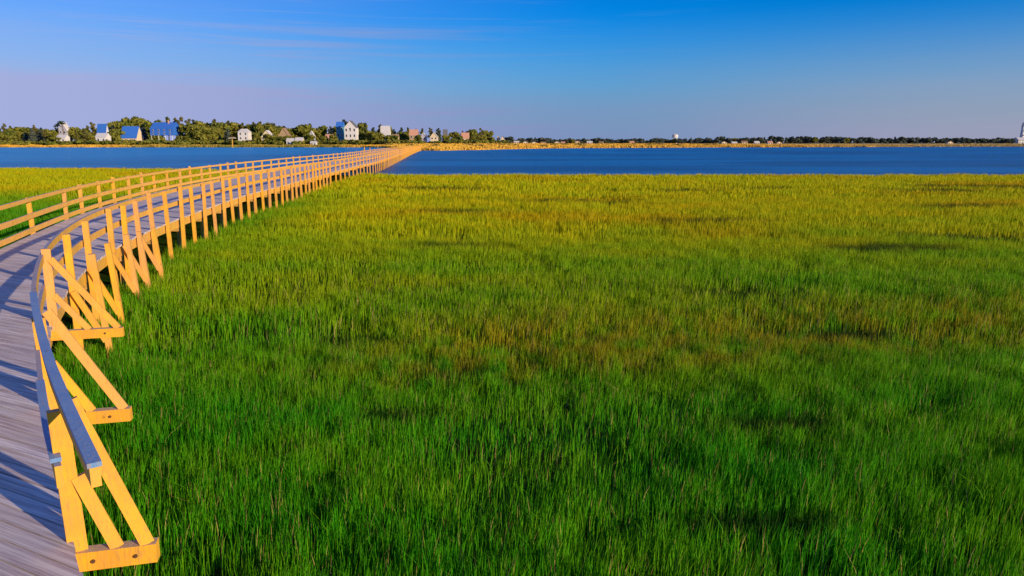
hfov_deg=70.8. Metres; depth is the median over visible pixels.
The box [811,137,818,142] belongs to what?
oak tree
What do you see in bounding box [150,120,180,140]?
house
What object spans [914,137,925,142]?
tree
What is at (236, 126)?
oak tree
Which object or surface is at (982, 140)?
tree
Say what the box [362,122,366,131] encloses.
pine tree
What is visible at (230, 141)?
shrub
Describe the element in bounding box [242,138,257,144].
shrub
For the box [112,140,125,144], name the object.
shrub
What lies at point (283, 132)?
house
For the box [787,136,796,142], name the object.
tree
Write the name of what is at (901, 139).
tree
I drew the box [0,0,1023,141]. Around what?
sky
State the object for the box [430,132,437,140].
house
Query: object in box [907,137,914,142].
tree
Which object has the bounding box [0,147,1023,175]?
water
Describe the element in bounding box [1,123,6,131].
pine tree
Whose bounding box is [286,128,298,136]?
oak tree
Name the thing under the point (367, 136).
oak tree
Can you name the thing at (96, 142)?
shrub
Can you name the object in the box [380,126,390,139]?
house
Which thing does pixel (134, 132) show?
house
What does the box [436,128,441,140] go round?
cedar tree
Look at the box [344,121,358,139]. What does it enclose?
house
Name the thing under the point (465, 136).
house
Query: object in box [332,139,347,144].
shrub
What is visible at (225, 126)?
oak tree
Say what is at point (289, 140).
house
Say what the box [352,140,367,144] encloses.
shrub
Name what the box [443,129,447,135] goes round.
house
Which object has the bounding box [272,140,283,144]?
shrub
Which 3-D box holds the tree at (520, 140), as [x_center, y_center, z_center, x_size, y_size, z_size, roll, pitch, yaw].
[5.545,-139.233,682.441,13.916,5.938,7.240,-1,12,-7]
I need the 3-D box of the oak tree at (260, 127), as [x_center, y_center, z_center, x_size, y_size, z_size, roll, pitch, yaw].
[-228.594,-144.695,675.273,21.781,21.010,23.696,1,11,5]
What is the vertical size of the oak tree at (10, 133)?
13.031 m
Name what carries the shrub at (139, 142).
on the shore
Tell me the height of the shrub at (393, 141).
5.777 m
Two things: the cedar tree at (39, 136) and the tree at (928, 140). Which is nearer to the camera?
the cedar tree at (39, 136)
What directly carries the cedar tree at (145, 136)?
on the shore
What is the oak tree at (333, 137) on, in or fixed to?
on the shore
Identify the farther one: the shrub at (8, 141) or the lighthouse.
the lighthouse
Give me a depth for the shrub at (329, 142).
602.51 m
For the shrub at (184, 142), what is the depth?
601.09 m
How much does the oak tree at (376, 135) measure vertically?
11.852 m
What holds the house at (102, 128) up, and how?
on the shore
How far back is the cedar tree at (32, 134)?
623.89 m
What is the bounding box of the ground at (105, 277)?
[1,175,1023,575]
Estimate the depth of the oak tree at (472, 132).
697.00 m
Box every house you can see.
[56,135,69,140]
[59,122,71,140]
[95,133,110,140]
[97,124,108,132]
[120,126,143,140]
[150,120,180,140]
[238,129,251,141]
[261,130,273,140]
[278,128,291,136]
[286,138,294,143]
[295,137,304,141]
[336,122,344,140]
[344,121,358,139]
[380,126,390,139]
[409,129,418,140]
[421,133,426,142]
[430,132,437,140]
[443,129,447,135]
[461,133,469,139]
[1014,137,1023,142]
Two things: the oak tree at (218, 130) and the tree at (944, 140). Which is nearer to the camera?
the oak tree at (218, 130)
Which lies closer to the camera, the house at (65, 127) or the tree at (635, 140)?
the house at (65, 127)
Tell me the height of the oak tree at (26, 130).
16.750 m
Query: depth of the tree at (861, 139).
770.21 m
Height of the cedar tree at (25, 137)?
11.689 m
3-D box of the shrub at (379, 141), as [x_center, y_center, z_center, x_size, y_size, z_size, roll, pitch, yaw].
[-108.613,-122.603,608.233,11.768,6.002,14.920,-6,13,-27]
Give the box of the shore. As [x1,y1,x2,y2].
[11,142,1023,150]
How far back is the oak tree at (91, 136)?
642.14 m
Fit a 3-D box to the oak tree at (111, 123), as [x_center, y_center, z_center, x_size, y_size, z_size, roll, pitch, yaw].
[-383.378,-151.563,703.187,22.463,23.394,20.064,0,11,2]
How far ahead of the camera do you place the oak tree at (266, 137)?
612.49 m
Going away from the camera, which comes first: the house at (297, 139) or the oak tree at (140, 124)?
the house at (297, 139)
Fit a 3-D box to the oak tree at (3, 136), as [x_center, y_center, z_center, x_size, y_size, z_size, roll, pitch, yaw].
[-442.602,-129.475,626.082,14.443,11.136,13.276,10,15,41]
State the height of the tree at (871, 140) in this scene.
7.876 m
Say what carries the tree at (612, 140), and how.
on the shore
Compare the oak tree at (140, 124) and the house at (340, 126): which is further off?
the oak tree at (140, 124)
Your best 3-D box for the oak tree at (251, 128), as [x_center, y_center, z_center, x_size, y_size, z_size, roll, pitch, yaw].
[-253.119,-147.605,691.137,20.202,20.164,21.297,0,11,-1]
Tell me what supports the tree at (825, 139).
on the shore
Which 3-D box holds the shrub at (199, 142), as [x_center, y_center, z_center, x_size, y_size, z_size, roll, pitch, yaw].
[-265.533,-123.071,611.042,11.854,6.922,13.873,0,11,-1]
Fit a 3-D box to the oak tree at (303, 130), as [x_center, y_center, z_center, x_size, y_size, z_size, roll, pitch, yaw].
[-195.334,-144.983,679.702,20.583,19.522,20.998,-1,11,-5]
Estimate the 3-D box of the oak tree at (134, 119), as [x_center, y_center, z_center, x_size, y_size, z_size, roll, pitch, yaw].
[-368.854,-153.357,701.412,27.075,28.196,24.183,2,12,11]
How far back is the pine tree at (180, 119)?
672.26 m
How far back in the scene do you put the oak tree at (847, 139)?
763.03 m
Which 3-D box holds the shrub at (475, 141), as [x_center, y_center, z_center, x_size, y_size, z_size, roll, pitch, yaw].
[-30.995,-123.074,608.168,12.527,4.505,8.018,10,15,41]
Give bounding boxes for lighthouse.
[1020,122,1023,136]
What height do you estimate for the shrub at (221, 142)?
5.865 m
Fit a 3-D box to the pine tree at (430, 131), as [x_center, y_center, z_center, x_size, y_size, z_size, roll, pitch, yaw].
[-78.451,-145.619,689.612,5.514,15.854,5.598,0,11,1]
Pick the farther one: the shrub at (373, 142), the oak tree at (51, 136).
the oak tree at (51, 136)
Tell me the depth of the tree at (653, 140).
707.88 m
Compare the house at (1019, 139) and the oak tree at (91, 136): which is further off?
the house at (1019, 139)
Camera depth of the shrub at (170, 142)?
603.00 m
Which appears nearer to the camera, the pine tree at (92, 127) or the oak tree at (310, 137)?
the oak tree at (310, 137)
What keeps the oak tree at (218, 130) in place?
on the shore
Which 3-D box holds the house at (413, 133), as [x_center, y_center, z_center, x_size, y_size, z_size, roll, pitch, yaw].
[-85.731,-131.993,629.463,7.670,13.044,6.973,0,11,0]
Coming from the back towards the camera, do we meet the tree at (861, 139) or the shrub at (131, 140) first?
the tree at (861, 139)
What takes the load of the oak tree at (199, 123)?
on the shore
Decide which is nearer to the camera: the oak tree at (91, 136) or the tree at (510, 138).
the oak tree at (91, 136)
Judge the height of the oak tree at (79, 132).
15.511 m
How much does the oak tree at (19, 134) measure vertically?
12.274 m
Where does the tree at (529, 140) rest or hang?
on the shore
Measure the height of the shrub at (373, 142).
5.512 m
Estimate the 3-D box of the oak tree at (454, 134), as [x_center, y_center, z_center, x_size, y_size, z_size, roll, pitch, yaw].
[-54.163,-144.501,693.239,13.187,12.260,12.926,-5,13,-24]
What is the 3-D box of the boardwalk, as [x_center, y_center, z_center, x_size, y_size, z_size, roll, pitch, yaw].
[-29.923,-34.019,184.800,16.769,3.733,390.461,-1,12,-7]
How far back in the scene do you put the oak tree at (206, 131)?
626.80 m
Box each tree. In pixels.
[0,133,11,140]
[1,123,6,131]
[2,130,22,139]
[5,127,23,132]
[13,131,22,139]
[20,127,38,136]
[21,132,28,141]
[27,129,37,140]
[36,131,43,141]
[41,129,47,141]
[45,131,58,141]
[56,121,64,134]
[67,127,81,140]
[72,128,90,141]
[80,128,88,139]
[82,132,96,140]
[89,122,95,132]
[107,121,116,128]
[107,129,125,140]
[115,120,135,129]
[121,116,147,125]
[136,121,148,132]
[141,127,148,140]
[143,120,164,140]
[174,123,201,140]
[175,116,182,124]
[190,126,211,140]
[195,120,206,126]
[201,127,219,139]
[208,126,223,139]
[209,122,232,130]
[224,129,233,140]
[229,122,240,140]
[243,124,255,131]
[252,132,262,140]
[254,122,278,137]
[262,134,272,143]
[276,125,282,132]
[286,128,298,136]
[294,124,314,139]
[304,134,314,140]
[313,128,321,140]
[316,125,327,137]
[318,136,328,140]
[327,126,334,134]
[328,134,338,140]
[357,122,367,138]
[359,132,365,140]
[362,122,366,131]
[365,130,372,140]
[370,132,384,139]
[383,135,392,139]
[391,135,399,140]
[396,131,409,139]
[414,135,421,141]
[427,127,432,137]
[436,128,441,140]
[442,135,450,140]
[449,131,459,139]
[465,129,479,139]
[476,135,486,139]
[482,130,495,140]
[505,136,513,142]
[512,138,524,142]
[525,137,536,142]
[538,137,549,142]
[562,138,574,142]
[608,139,617,143]
[627,138,638,142]
[650,138,658,142]
[675,138,684,142]
[688,138,702,142]
[726,138,733,142]
[752,137,764,142]
[766,135,783,141]
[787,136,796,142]
[791,138,802,142]
[800,136,812,143]
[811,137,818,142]
[820,136,829,142]
[831,137,845,142]
[842,137,850,142]
[856,137,867,142]
[867,137,876,142]
[885,138,898,143]
[895,136,908,142]
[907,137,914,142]
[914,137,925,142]
[925,137,932,142]
[934,138,946,142]
[952,137,966,142]
[975,138,986,142]
[998,138,1011,142]
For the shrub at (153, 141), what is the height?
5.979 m
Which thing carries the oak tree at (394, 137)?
on the shore
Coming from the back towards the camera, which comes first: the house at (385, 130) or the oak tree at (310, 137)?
the house at (385, 130)
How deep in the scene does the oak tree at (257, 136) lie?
626.56 m
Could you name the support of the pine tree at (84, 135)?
on the shore
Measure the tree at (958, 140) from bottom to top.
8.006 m
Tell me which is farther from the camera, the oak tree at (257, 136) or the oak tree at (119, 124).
the oak tree at (119, 124)
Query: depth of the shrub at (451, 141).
603.56 m
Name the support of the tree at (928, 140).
on the shore
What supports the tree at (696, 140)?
on the shore
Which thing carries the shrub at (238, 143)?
on the shore
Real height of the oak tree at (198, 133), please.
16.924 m
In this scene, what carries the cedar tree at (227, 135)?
on the shore
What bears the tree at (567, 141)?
on the shore
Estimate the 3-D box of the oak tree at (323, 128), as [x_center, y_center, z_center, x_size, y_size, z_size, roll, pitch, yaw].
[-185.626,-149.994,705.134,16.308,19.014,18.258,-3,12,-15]
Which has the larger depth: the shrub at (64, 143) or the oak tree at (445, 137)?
the oak tree at (445, 137)
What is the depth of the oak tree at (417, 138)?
612.71 m
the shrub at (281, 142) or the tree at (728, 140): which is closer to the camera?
the shrub at (281, 142)
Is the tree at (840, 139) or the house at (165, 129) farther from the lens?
the tree at (840, 139)
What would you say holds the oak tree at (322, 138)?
on the shore
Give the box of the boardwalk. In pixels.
[0,145,421,575]
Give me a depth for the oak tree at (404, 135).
638.36 m
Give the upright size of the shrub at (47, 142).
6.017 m
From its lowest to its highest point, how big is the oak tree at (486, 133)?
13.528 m
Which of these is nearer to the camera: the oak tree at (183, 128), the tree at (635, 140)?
the oak tree at (183, 128)
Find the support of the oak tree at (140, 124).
on the shore
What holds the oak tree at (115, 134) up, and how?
on the shore
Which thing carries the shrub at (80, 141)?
on the shore
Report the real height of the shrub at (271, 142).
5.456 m
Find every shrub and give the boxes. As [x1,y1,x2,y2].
[0,140,10,144]
[4,139,21,144]
[11,141,29,144]
[39,140,57,144]
[59,141,74,144]
[75,140,93,144]
[89,141,104,144]
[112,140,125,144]
[121,139,135,144]
[134,140,151,144]
[145,139,159,143]
[163,139,176,144]
[175,140,195,144]
[193,139,203,144]
[216,140,229,144]
[227,140,238,144]
[234,141,243,144]
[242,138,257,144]
[264,140,279,144]
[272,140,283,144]
[324,140,335,144]
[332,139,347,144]
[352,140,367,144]
[364,140,377,144]
[376,139,385,143]
[384,139,400,143]
[400,139,410,143]
[445,139,457,143]
[457,139,469,143]
[469,140,481,143]
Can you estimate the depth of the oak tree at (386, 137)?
611.75 m
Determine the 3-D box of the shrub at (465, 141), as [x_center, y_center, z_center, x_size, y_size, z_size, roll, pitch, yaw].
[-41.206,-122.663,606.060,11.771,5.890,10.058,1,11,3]
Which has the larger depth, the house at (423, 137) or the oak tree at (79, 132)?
the oak tree at (79, 132)
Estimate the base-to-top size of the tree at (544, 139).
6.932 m
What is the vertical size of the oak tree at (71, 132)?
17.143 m
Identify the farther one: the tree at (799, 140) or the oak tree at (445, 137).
the tree at (799, 140)
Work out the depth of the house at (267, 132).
626.56 m
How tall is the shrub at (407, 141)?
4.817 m
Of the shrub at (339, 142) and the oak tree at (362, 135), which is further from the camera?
the oak tree at (362, 135)
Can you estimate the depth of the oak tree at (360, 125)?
698.38 m
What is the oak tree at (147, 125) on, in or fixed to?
on the shore
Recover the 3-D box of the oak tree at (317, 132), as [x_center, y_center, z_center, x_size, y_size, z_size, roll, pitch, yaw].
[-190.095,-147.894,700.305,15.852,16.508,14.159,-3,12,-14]
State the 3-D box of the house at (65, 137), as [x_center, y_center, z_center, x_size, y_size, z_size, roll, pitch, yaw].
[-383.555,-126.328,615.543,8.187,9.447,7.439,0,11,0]
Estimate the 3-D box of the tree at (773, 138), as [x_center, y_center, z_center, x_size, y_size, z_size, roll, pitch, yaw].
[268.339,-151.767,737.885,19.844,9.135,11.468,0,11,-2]
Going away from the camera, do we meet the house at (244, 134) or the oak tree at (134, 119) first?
the house at (244, 134)
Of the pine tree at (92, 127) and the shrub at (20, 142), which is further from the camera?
the pine tree at (92, 127)
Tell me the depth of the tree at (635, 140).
704.06 m
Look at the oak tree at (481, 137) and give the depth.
627.33 m
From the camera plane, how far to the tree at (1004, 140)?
811.88 m
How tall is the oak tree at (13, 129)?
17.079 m
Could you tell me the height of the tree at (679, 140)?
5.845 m
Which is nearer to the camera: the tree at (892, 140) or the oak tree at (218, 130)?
the oak tree at (218, 130)
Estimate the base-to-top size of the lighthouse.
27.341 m
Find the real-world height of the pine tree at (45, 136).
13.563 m
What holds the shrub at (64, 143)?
on the shore
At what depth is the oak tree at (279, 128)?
697.37 m
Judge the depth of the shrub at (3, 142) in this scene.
600.98 m
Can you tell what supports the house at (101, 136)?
on the shore
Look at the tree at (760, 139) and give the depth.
727.53 m
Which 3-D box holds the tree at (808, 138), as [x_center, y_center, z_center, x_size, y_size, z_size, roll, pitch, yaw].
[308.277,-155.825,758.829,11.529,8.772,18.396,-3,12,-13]

